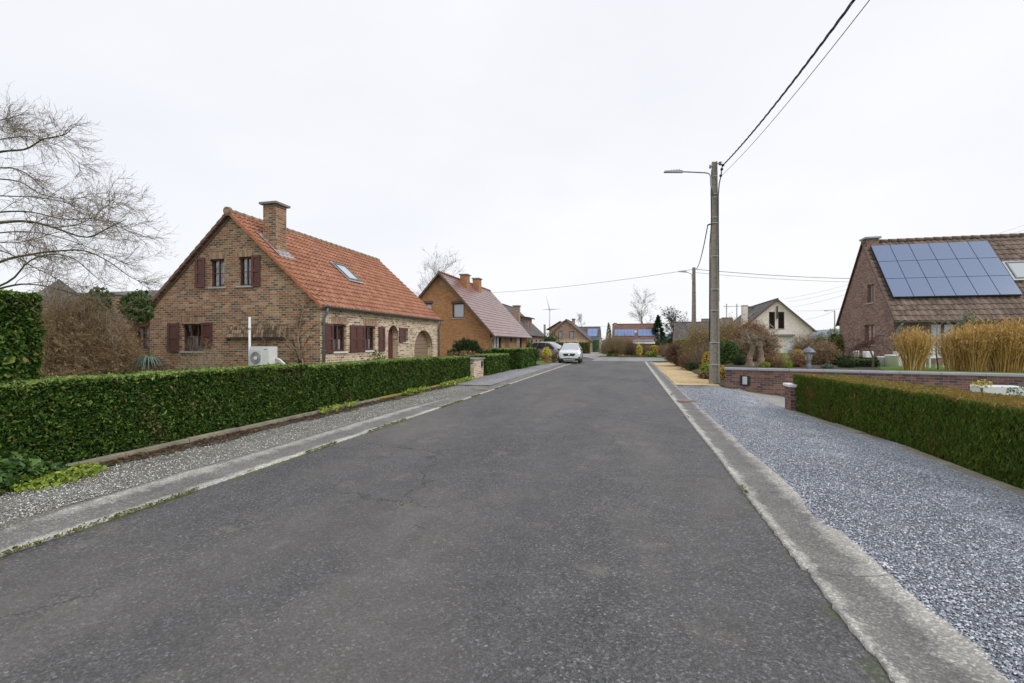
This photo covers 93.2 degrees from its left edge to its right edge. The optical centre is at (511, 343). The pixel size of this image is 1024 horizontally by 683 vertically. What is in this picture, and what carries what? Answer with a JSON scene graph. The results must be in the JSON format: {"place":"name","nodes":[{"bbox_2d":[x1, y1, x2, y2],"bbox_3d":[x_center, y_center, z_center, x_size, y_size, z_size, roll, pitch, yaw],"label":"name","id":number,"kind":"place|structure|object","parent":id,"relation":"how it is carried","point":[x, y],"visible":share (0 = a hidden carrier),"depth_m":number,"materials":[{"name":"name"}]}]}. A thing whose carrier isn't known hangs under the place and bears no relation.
{"place":"outdoors","nodes":[
{"label":"outdoors","id":0,"kind":"place"},
{"bbox_2d":[0,358,892,682],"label":"road","id":1,"kind":"structure","parent":0,"point":[586,520],"depth_m":3.51,"materials":[{"name":"asphalt"}]},
{"bbox_2d":[0,384,509,554],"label":"moss","id":2,"kind":"object","parent":1,"relation":"on","point":[17,548],"visible":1,"depth_m":4.72,"materials":[{"name":"plant"}]},
{"bbox_2d":[0,361,577,556],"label":"kerb","id":3,"kind":"structure","parent":1,"relation":"on","point":[60,521],"depth_m":5.76,"materials":[{"name":"concrete"}]},
{"bbox_2d":[645,362,1011,682],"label":"kerb","id":4,"kind":"structure","parent":1,"relation":"on","point":[899,632],"depth_m":3.28,"materials":[{"name":"concrete"}]},
{"bbox_2d":[0,0,1023,339],"label":"sky","id":5,"kind":"structure","parent":0,"point":[534,142],"materials":[{"name":"white"}]},
{"bbox_2d":[455,361,569,384],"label":"pavement","id":6,"kind":"structure","parent":0,"point":[492,379],"depth_m":24.21,"materials":[{"name":"concrete"}]},
{"bbox_2d":[536,361,556,363],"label":"green strip","id":7,"kind":"object","parent":6,"relation":"on","point":[540,362],"visible":0.51,"depth_m":40.13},
{"bbox_2d":[541,347,551,362],"bbox_3d":[2.824,0.958,39.577,0.933,1.383,1.126,0,0,14],"label":"planter","id":8,"kind":"object","parent":7,"relation":"on","point":[546,351],"visible":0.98,"depth_m":39.41,"materials":[{"name":"ceramic"}]},
{"bbox_2d":[558,343,582,362],"bbox_3d":[5.022,0.787,41.263,2.137,1.685,4.475,0,0,11],"label":"parked car","id":9,"kind":"object","parent":6,"relation":"on","point":[570,351],"visible":1,"depth_m":39.36,"materials":[{"name":"grey"}]},
{"bbox_2d":[56,353,1013,511],"bbox_3d":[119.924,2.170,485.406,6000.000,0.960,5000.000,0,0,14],"label":"ground","id":10,"kind":"structure","parent":0,"point":[541,359],"depth_m":38.40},
{"bbox_2d":[0,385,487,530],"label":"gravel verge","id":11,"kind":"structure","parent":10,"relation":"on","point":[7,524],"depth_m":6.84,"materials":[{"name":"gravel"}]},
{"bbox_2d":[0,451,107,494],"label":"ground plants","id":12,"kind":"object","parent":11,"relation":"on","point":[18,471],"visible":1,"depth_m":5.55,"materials":[{"name":"plant"}]},
{"bbox_2d":[66,398,379,465],"bbox_3d":[-4.907,1.603,9.350,0.110,0.133,9.188,0,0,14],"label":"concrete edging","id":13,"kind":"object","parent":11,"relation":"on","point":[158,446],"visible":0.36,"depth_m":7.97,"materials":[{"name":"concrete"}]},
{"bbox_2d":[5,381,466,491],"bbox_3d":[-3.871,1.615,12.493,0.491,0.036,17.400,0,0,14],"label":"soil strip","id":14,"kind":"object","parent":11,"relation":"on","point":[235,436],"visible":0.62,"depth_m":8.45,"materials":[{"name":"soil"}]},
{"bbox_2d":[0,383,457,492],"bbox_3d":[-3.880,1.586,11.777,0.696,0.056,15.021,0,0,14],"label":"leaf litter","id":15,"kind":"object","parent":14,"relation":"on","point":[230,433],"visible":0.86,"depth_m":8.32,"materials":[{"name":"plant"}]},
{"bbox_2d":[318,399,358,413],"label":"weeds","id":16,"kind":"object","parent":14,"relation":"on","point":[332,407],"visible":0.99,"depth_m":11.35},
{"bbox_2d":[401,386,430,395],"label":"weeds","id":17,"kind":"object","parent":14,"relation":"on","point":[412,390],"visible":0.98,"depth_m":15.43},
{"bbox_2d":[438,375,474,386],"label":"weeds","id":18,"kind":"object","parent":14,"relation":"on","point":[461,380],"visible":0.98,"depth_m":19.17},
{"bbox_2d":[417,242,464,296],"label":"bare tree","id":19,"kind":"object","parent":10,"relation":"on","point":[435,270],"visible":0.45,"depth_m":69.62,"materials":[{"name":"brown plant"}]},
{"bbox_2d":[418,270,532,356],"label":"orange brick house","id":20,"kind":"structure","parent":10,"relation":"on","point":[462,306],"depth_m":36.94,"materials":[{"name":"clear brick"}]},
{"bbox_2d":[452,303,464,318],"bbox_3d":[-4.033,-2.431,36.619,1.033,1.156,0.255,0,0,14],"label":"window","id":21,"kind":"structure","parent":20,"relation":"in","point":[458,308],"depth_m":36.72,"materials":[{"name":"white glass"}]},
{"bbox_2d":[468,357,484,377],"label":"gate pier","id":22,"kind":"structure","parent":10,"relation":"on","point":[476,367],"depth_m":22.57,"materials":[{"name":"brick"}]},
{"bbox_2d":[491,347,536,369],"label":"hedge","id":23,"kind":"object","parent":10,"relation":"on","point":[521,358],"visible":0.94,"depth_m":30.58,"materials":[{"name":"plant"}]},
{"bbox_2d":[502,303,543,342],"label":"dormer house","id":24,"kind":"structure","parent":10,"relation":"on","point":[535,333],"depth_m":62.70,"materials":[{"name":"brick"}]},
{"bbox_2d":[532,341,561,359],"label":"parked van","id":25,"kind":"object","parent":10,"relation":"on","point":[554,347],"visible":0.3,"depth_m":47.98,"materials":[{"name":"grey"}]},
{"bbox_2d":[539,331,559,343],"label":"evergreen shrub","id":26,"kind":"object","parent":10,"relation":"on","point":[549,339],"visible":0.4,"depth_m":59.63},
{"bbox_2d":[546,319,594,351],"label":"gabled house","id":27,"kind":"structure","parent":10,"relation":"on","point":[566,329],"depth_m":86.27,"materials":[{"name":"brick"}]},
{"bbox_2d":[557,342,590,353],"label":"hedge","id":28,"kind":"object","parent":10,"relation":"on","point":[585,346],"visible":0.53,"depth_m":75.62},
{"bbox_2d":[579,326,600,337],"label":"solar roof house","id":29,"kind":"structure","parent":10,"relation":"on","point":[593,332],"depth_m":105.00,"materials":[{"name":"brick"}]},
{"bbox_2d":[591,338,601,351],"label":"garage","id":30,"kind":"structure","parent":10,"relation":"on","point":[597,341],"depth_m":90.82,"materials":[{"name":"white paint"}]},
{"bbox_2d":[612,323,655,351],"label":"solar roof house","id":31,"kind":"structure","parent":10,"relation":"on","point":[639,331],"depth_m":97.24,"materials":[{"name":"brick"}]},
{"bbox_2d":[627,288,657,322],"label":"birch tree","id":32,"kind":"object","parent":10,"relation":"on","point":[641,314],"visible":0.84,"depth_m":112.03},
{"bbox_2d":[633,339,654,346],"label":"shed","id":33,"kind":"structure","parent":10,"relation":"on","point":[650,342],"depth_m":73.55,"materials":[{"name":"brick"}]},
{"bbox_2d":[652,314,666,340],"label":"spruce tree","id":34,"kind":"object","parent":10,"relation":"on","point":[657,329],"visible":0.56,"depth_m":95.59,"materials":[{"name":"green plant"}]},
{"bbox_2d":[653,305,687,336],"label":"bare tree","id":35,"kind":"object","parent":10,"relation":"on","point":[669,316],"visible":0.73,"depth_m":111.55,"materials":[{"name":"grey plant"}]},
{"bbox_2d":[672,321,708,345],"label":"dark roofed house","id":36,"kind":"structure","parent":10,"relation":"on","point":[679,328],"depth_m":81.99,"materials":[{"name":"brick"}]},
{"bbox_2d":[721,298,817,352],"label":"cream house","id":37,"kind":"structure","parent":10,"relation":"on","point":[782,318],"depth_m":51.95,"materials":[{"name":"paint"}]},
{"bbox_2d":[785,336,792,352],"bbox_3d":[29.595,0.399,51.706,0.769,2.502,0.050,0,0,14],"label":"garage door","id":38,"kind":"structure","parent":37,"relation":"in","point":[789,337],"depth_m":51.69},
{"bbox_2d":[783,383,796,410],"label":"gate pier","id":39,"kind":"structure","parent":10,"relation":"on","point":[790,400],"depth_m":11.54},
{"bbox_2d":[724,367,1023,396],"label":"brick wall","id":40,"kind":"structure","parent":10,"relation":"on","point":[771,381],"depth_m":15.57,"materials":[{"name":"brick"}]},
{"bbox_2d":[792,373,1023,489],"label":"conifer hedge","id":41,"kind":"object","parent":10,"relation":"on","point":[982,433],"visible":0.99,"depth_m":7.02,"materials":[{"name":"plant"}]},
{"bbox_2d":[970,385,1023,395],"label":"planter","id":42,"kind":"object","parent":10,"relation":"on","point":[1001,389],"visible":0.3,"depth_m":10.44,"materials":[{"name":"white paint"}]},
{"bbox_2d":[970,379,992,391],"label":"dried flowers","id":43,"kind":"object","parent":42,"relation":"in","point":[980,384],"visible":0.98,"depth_m":9.18,"materials":[{"name":"yellow plant"}]},
{"label":"verge grass","id":44,"kind":"structure","parent":10,"relation":"on","visible":0},
{"bbox_2d":[594,332,630,354],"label":"shrub","id":45,"kind":"object","parent":44,"relation":"on","point":[610,346],"visible":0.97,"depth_m":59.30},
{"bbox_2d":[632,342,651,354],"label":"shrub","id":46,"kind":"object","parent":44,"relation":"on","point":[645,348],"visible":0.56,"depth_m":57.72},
{"bbox_2d":[586,357,666,361],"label":"side street","id":47,"kind":"structure","parent":0,"point":[640,359],"depth_m":48.47,"materials":[{"name":"asphalt"}]},
{"bbox_2d":[653,362,720,385],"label":"yellow gravel","id":48,"kind":"structure","parent":0,"point":[676,376],"depth_m":24.20,"materials":[{"name":"gravel"}]},
{"bbox_2d":[662,340,688,365],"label":"shrub","id":49,"kind":"object","parent":48,"relation":"on","point":[672,357],"visible":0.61,"depth_m":34.80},
{"bbox_2d":[676,352,697,368],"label":"shrub","id":50,"kind":"object","parent":48,"relation":"on","point":[683,359],"visible":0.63,"depth_m":29.89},
{"bbox_2d":[686,361,701,369],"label":"hedge","id":51,"kind":"object","parent":48,"relation":"on","point":[690,365],"visible":0.6,"depth_m":28.13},
{"bbox_2d":[689,335,708,368],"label":"shrub","id":52,"kind":"object","parent":48,"relation":"on","point":[695,352],"visible":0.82,"depth_m":27.99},
{"bbox_2d":[603,329,838,342],"bbox_3d":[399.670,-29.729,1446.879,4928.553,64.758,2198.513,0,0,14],"label":"hills","id":53,"kind":"structure","parent":0,"point":[819,332],"depth_m":1582.34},
{"bbox_2d":[733,389,784,407],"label":"sloping driveway","id":54,"kind":"structure","parent":0,"point":[777,400],"depth_m":15.40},
{"bbox_2d":[690,361,884,386],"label":"garden soil","id":55,"kind":"structure","parent":0,"point":[723,381],"depth_m":20.12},
{"bbox_2d":[720,340,743,364],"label":"shrub","id":56,"kind":"object","parent":55,"relation":"on","point":[729,351],"visible":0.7,"depth_m":24.20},
{"bbox_2d":[732,356,745,364],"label":"shrub","id":57,"kind":"object","parent":55,"relation":"on","point":[738,360],"visible":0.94,"depth_m":22.36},
{"bbox_2d":[726,315,784,360],"bbox_3d":[13.892,-0.278,28.082,3.398,3.176,3.422,0,0,14],"label":"shrub","id":58,"kind":"object","parent":55,"relation":"on","point":[751,327],"visible":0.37,"depth_m":27.59,"materials":[{"name":"plant"}]},
{"bbox_2d":[732,327,781,366],"bbox_3d":[10.501,0.231,20.974,1.994,1.938,1.564,0,0,14],"label":"pollard tree","id":59,"kind":"object","parent":55,"relation":"on","point":[760,342],"visible":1,"depth_m":20.73,"materials":[{"name":"brown plant"}]},
{"bbox_2d":[764,351,787,366],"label":"shrub","id":60,"kind":"object","parent":55,"relation":"on","point":[770,357],"visible":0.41,"depth_m":20.93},
{"bbox_2d":[769,354,789,366],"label":"grass clump","id":61,"kind":"object","parent":55,"relation":"on","point":[777,362],"visible":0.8,"depth_m":20.36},
{"bbox_2d":[788,350,807,366],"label":"shrub","id":62,"kind":"object","parent":55,"relation":"on","point":[798,360],"visible":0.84,"depth_m":20.46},
{"bbox_2d":[804,340,845,364],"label":"shrub","id":63,"kind":"object","parent":55,"relation":"on","point":[825,353],"visible":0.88,"depth_m":22.70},
{"bbox_2d":[836,359,854,367],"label":"shrub","id":64,"kind":"object","parent":55,"relation":"on","point":[844,363],"visible":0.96,"depth_m":20.05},
{"bbox_2d":[831,355,876,364],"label":"hedge","id":65,"kind":"object","parent":55,"relation":"on","point":[838,358],"visible":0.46,"depth_m":22.20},
{"bbox_2d":[850,358,879,367],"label":"hedge","id":66,"kind":"object","parent":55,"relation":"on","point":[863,363],"visible":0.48,"depth_m":20.55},
{"bbox_2d":[840,328,892,367],"bbox_3d":[14.714,0.219,20.030,1.650,1.670,1.873,0,0,14],"label":"weeping maple","id":67,"kind":"object","parent":55,"relation":"on","point":[865,344],"visible":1,"depth_m":19.98,"materials":[{"name":"brown plant"}]},
{"bbox_2d":[662,353,1023,387],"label":"lawn","id":68,"kind":"structure","parent":0,"point":[932,369],"depth_m":18.26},
{"bbox_2d":[708,312,750,341],"bbox_3d":[14.916,-0.343,32.994,4.358,3.682,4.513,0,0,14],"label":"shrub","id":69,"kind":"object","parent":68,"relation":"on","point":[726,331],"visible":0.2,"depth_m":32.74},
{"bbox_2d":[782,328,821,356],"bbox_3d":[18.062,0.227,30.035,2.607,2.473,2.541,0,0,14],"label":"shrub","id":70,"kind":"object","parent":68,"relation":"on","point":[799,345],"visible":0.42,"depth_m":29.88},
{"bbox_2d":[802,346,815,368],"bbox_3d":[10.184,0.830,16.600,0.430,1.453,0.430,0,0,14],"label":"garden lantern","id":71,"kind":"object","parent":68,"relation":"on","point":[810,355],"visible":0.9,"depth_m":16.56,"materials":[{"name":"metal"}]},
{"bbox_2d":[826,327,838,345],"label":"shrub","id":72,"kind":"object","parent":68,"relation":"on","point":[831,336],"visible":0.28,"depth_m":41.87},
{"bbox_2d":[832,333,844,354],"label":"shrub","id":73,"kind":"object","parent":68,"relation":"on","point":[839,340],"visible":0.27,"depth_m":29.83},
{"bbox_2d":[885,355,898,366],"bbox_3d":[16.491,0.765,21.000,0.509,0.530,0.501,0,0,14],"label":"planter","id":74,"kind":"object","parent":68,"relation":"on","point":[891,360],"visible":0.86,"depth_m":20.82,"materials":[{"name":"plastic"}]},
{"bbox_2d":[835,233,1023,364],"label":"solar roof house","id":75,"kind":"structure","parent":68,"relation":"on","point":[896,285],"depth_m":24.82,"materials":[{"name":"brick"}]},
{"bbox_2d":[866,284,873,304],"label":"window","id":76,"kind":"structure","parent":75,"relation":"in","point":[871,287],"depth_m":26.45,"materials":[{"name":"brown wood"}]},
{"bbox_2d":[866,324,874,345],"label":"window","id":77,"kind":"structure","parent":75,"relation":"in","point":[870,331],"depth_m":26.56,"materials":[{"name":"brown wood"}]},
{"bbox_2d":[931,323,956,354],"bbox_3d":[21.021,-0.160,23.628,1.119,1.619,0.140,0,0,14],"label":"window","id":78,"kind":"structure","parent":75,"relation":"in","point":[943,326],"depth_m":23.68,"materials":[{"name":"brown wood"}]},
{"bbox_2d":[926,311,948,368],"bbox_3d":[17.026,-0.142,19.356,1.097,2.390,0.590,0,0,14],"label":"bare tree","id":79,"kind":"object","parent":68,"relation":"on","point":[932,321],"visible":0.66,"depth_m":19.31,"materials":[{"name":"brown plant"}]},
{"bbox_2d":[947,309,980,331],"bbox_3d":[19.165,-0.214,20.623,1.122,2.540,1.077,0,0,-9],"label":"olive tree","id":80,"kind":"object","parent":68,"relation":"on","point":[965,317],"visible":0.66,"depth_m":20.50,"materials":[{"name":"green plant"}]},
{"bbox_2d":[676,385,1023,682],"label":"gravel driveway","id":81,"kind":"structure","parent":0,"point":[1004,494],"depth_m":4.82,"materials":[{"name":"gravel"}]},
{"bbox_2d":[785,409,1023,495],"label":"concrete edging","id":82,"kind":"object","parent":81,"relation":"on","point":[1019,491],"visible":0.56,"depth_m":6.55,"materials":[{"name":"concrete"}]},
{"bbox_2d":[888,324,944,369],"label":"golden grass","id":83,"kind":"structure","parent":0,"point":[914,350],"depth_m":18.34,"materials":[{"name":"plant"}]},
{"bbox_2d":[934,327,970,370],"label":"golden grass","id":84,"kind":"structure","parent":0,"point":[950,359],"depth_m":18.18,"materials":[{"name":"plant"}]},
{"bbox_2d":[944,317,1004,370],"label":"golden grass","id":85,"kind":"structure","parent":0,"point":[976,355],"depth_m":17.70,"materials":[{"name":"plant"}]},
{"bbox_2d":[976,315,1023,371],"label":"golden grass","id":86,"kind":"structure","parent":0,"point":[1009,353],"depth_m":17.26,"materials":[{"name":"plant"}]},
{"label":"front lawn","id":87,"kind":"structure","parent":0,"visible":0},
{"bbox_2d":[0,289,47,438],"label":"tall hedge","id":88,"kind":"object","parent":87,"relation":"on","point":[20,355],"visible":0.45,"depth_m":6.31,"materials":[{"name":"plant"}]},
{"bbox_2d":[0,82,178,347],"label":"bare tree","id":89,"kind":"object","parent":87,"relation":"on","point":[35,229],"visible":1,"depth_m":12.86,"materials":[{"name":"brown plant"}]},
{"bbox_2d":[41,283,142,352],"bbox_3d":[-14.170,-0.050,15.178,3.817,3.753,3.815,0,0,14],"label":"brown thicket","id":90,"kind":"object","parent":87,"relation":"on","point":[72,309],"visible":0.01,"depth_m":15.09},
{"bbox_2d":[83,286,114,316],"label":"ivy","id":91,"kind":"object","parent":90,"relation":"attached to","point":[101,293],"visible":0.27,"depth_m":15.31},
{"bbox_2d":[32,279,157,371],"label":"annex house","id":92,"kind":"structure","parent":87,"relation":"on","point":[146,328],"depth_m":18.62,"materials":[{"name":"brick"}]},
{"bbox_2d":[136,326,148,348],"bbox_3d":[-14.174,-0.218,18.685,0.693,0.873,0.140,0,0,14],"label":"window","id":93,"kind":"structure","parent":92,"relation":"in","point":[145,329],"depth_m":18.70,"materials":[{"name":"red wood"}]},
{"bbox_2d":[29,279,168,376],"bbox_3d":[-12.537,0.026,13.900,4.039,3.968,4.415,0,0,14],"label":"brown thicket","id":94,"kind":"object","parent":87,"relation":"on","point":[71,347],"visible":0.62,"depth_m":13.36,"materials":[{"name":"plant"}]},
{"bbox_2d":[115,289,155,322],"bbox_3d":[-11.648,-1.139,14.988,1.151,1.068,0.931,0,0,14],"label":"ivy","id":95,"kind":"object","parent":94,"relation":"attached to","point":[144,305],"visible":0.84,"depth_m":14.84,"materials":[{"name":"plant"}]},
{"bbox_2d":[133,356,161,370],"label":"palm plant","id":96,"kind":"object","parent":87,"relation":"on","point":[148,361],"visible":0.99,"depth_m":14.11,"materials":[{"name":"green plant"}]},
{"bbox_2d":[152,354,182,370],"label":"shrub","id":97,"kind":"object","parent":87,"relation":"on","point":[161,367],"visible":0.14,"depth_m":14.33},
{"bbox_2d":[167,333,223,369],"bbox_3d":[-8.831,0.670,13.619,1.701,1.959,1.676,0,0,14],"label":"bare shrub","id":98,"kind":"object","parent":87,"relation":"on","point":[201,364],"visible":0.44,"depth_m":13.54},
{"bbox_2d":[0,356,470,464],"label":"hedge","id":99,"kind":"object","parent":87,"relation":"on","point":[67,419],"visible":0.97,"depth_m":7.82,"materials":[{"name":"plant"}]},
{"bbox_2d":[248,317,250,365],"bbox_3d":[-8.354,0.408,15.403,0.085,2.484,0.085,0,0,14],"label":"white pipe","id":100,"kind":"object","parent":87,"relation":"on","point":[249,332],"visible":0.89,"depth_m":15.37,"materials":[{"name":"paint"}]},
{"bbox_2d":[250,347,284,365],"bbox_3d":[-7.692,0.879,15.397,1.154,1.542,0.462,0,0,14],"label":"heat pump","id":101,"kind":"object","parent":87,"relation":"on","point":[262,355],"visible":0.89,"depth_m":15.26,"materials":[{"name":"white paint"}]},
{"bbox_2d":[148,201,443,370],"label":"brick house","id":102,"kind":"structure","parent":87,"relation":"on","point":[234,271],"depth_m":17.15,"materials":[{"name":"brown brick"}]},
{"bbox_2d":[180,324,203,352],"bbox_3d":[-11.373,-0.173,17.336,0.999,1.034,0.275,0,0,14],"label":"window","id":103,"kind":"structure","parent":102,"relation":"in","point":[190,338],"depth_m":17.41,"materials":[{"name":"red wood"}]},
{"bbox_2d":[208,259,224,288],"bbox_3d":[-10.332,-2.438,17.079,0.706,1.039,0.275,0,0,14],"label":"window","id":104,"kind":"structure","parent":102,"relation":"in","point":[219,273],"depth_m":17.15,"materials":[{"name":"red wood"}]},
{"bbox_2d":[236,257,252,287],"bbox_3d":[-9.187,-2.456,16.796,0.662,1.062,0.275,0,0,14],"label":"window","id":105,"kind":"structure","parent":102,"relation":"in","point":[247,260],"depth_m":16.88,"materials":[{"name":"red wood"}]},
{"bbox_2d":[334,324,347,352],"bbox_3d":[-6.163,-0.161,17.092,0.275,1.023,0.909,0,0,14],"label":"window","id":106,"kind":"structure","parent":102,"relation":"in","point":[336,341],"depth_m":17.16,"materials":[{"name":"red wood"}]},
{"bbox_2d":[366,326,373,351],"bbox_3d":[-5.675,-0.172,19.066,0.275,1.023,0.911,0,0,14],"label":"window","id":107,"kind":"structure","parent":102,"relation":"in","point":[368,349],"depth_m":19.21,"materials":[{"name":"red wood"}]},
{"bbox_2d":[388,328,392,358],"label":"door","id":108,"kind":"structure","parent":102,"relation":"in","point":[390,335],"depth_m":21.21,"materials":[{"name":"red wood"}]},
{"bbox_2d":[414,331,427,356],"bbox_3d":[-4.635,0.503,24.043,0.028,2.294,2.202,0,0,14],"label":"garage door","id":109,"kind":"structure","parent":102,"relation":"in","point":[421,345],"depth_m":24.33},
{"bbox_2d":[442,350,479,356],"bbox_3d":[-2.859,0.936,27.780,3.136,1.117,1.747,0,0,14],"label":"heather bed","id":110,"kind":"object","parent":87,"relation":"on","point":[462,354],"visible":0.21,"depth_m":27.65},
{"bbox_2d":[450,336,484,355],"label":"evergreen shrub","id":111,"kind":"object","parent":87,"relation":"on","point":[463,344],"visible":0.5,"depth_m":29.10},
{"bbox_2d":[467,353,509,375],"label":"hedge","id":112,"kind":"object","parent":87,"relation":"on","point":[494,363],"visible":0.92,"depth_m":25.66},
{"label":"soil bed","id":113,"kind":"structure","parent":0,"visible":0},
{"bbox_2d":[678,267,695,335],"bbox_3d":[12.334,-1.835,34.086,1.262,6.970,0.289,0,0,11],"label":"utility pole","id":114,"kind":"object","parent":113,"relation":"on","point":[693,274],"visible":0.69,"depth_m":33.93,"materials":[{"name":"concrete"}]},
{"bbox_2d":[664,161,723,383],"bbox_3d":[7.364,-2.819,19.644,2.315,8.938,0.354,0,0,14],"label":"utility pole","id":115,"kind":"object","parent":113,"relation":"on","point":[714,351],"visible":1,"depth_m":19.38,"materials":[{"name":"concrete"}]},
{"bbox_2d":[723,0,854,164],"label":"overhead cable","id":116,"kind":"object","parent":115,"relation":"attached to","point":[820,45],"visible":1,"depth_m":10.34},
{"bbox_2d":[721,0,869,175],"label":"overhead cable","id":117,"kind":"object","parent":115,"relation":"attached to","point":[809,76],"visible":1,"depth_m":9.69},
{"bbox_2d":[675,316,725,361],"bbox_3d":[12.616,-0.075,32.505,3.774,3.451,2.965,0,0,14],"label":"shrub","id":118,"kind":"object","parent":113,"relation":"on","point":[693,341],"visible":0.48,"depth_m":32.37,"materials":[{"name":"plant"}]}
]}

